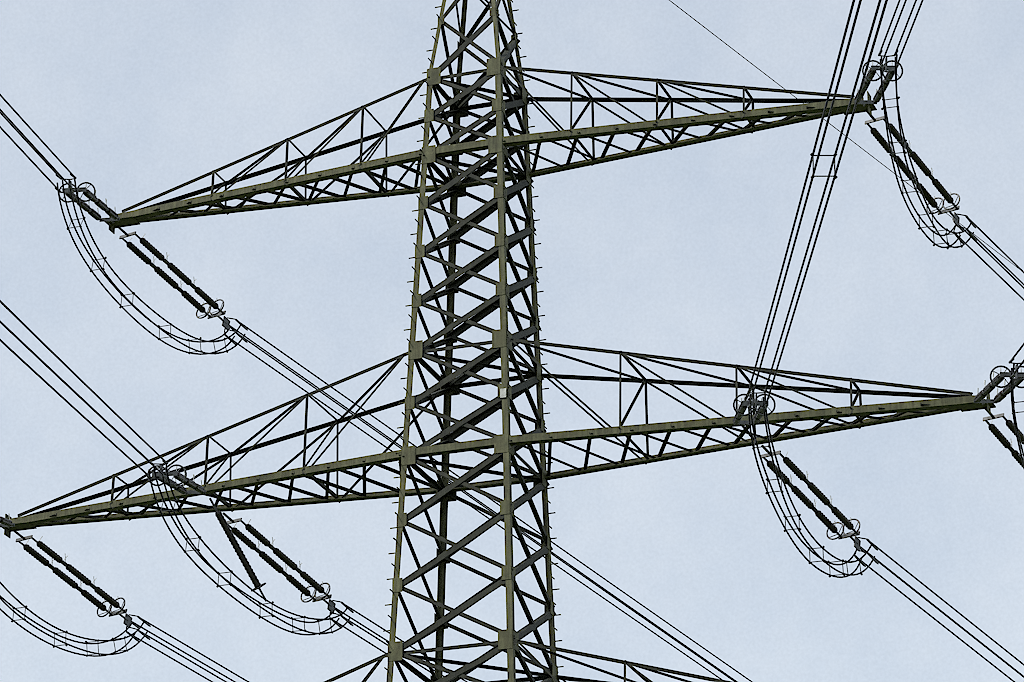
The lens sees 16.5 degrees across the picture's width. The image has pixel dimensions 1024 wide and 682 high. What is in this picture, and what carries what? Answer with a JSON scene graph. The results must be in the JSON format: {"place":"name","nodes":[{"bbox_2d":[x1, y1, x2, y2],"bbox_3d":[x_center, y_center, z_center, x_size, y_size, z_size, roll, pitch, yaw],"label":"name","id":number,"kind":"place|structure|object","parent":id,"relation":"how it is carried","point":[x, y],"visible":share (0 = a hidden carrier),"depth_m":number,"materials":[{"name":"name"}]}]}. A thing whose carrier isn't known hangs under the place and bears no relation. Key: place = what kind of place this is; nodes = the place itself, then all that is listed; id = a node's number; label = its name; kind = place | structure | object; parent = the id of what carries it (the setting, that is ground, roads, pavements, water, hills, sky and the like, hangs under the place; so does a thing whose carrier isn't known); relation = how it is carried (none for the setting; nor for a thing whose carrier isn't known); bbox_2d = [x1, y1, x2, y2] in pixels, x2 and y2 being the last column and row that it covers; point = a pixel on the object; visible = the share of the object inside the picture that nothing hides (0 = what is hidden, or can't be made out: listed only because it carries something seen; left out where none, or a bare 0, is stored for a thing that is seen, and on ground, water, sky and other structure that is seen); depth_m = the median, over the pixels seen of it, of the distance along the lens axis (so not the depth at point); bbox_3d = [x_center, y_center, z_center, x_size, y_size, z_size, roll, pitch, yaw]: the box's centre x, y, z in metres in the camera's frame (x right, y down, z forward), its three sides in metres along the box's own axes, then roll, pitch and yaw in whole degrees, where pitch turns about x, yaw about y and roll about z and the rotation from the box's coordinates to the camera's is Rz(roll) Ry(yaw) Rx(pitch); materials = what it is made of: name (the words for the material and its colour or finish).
{"place":"outdoors","nodes":[
{"label":"outdoors","id":0,"kind":"place"},
{"bbox_2d":[0,0,1023,681],"label":"sky","id":1,"kind":"structure","parent":0,"point":[679,252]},
{"label":"ground","id":2,"kind":"structure","parent":0,"visible":0},
{"bbox_2d":[0,0,1023,681],"bbox_3d":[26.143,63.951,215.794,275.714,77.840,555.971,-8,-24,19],"label":"pylon","id":3,"kind":"object","parent":2,"relation":"on","point":[504,444],"visible":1,"depth_m":96.47,"materials":[{"name":"metal"}]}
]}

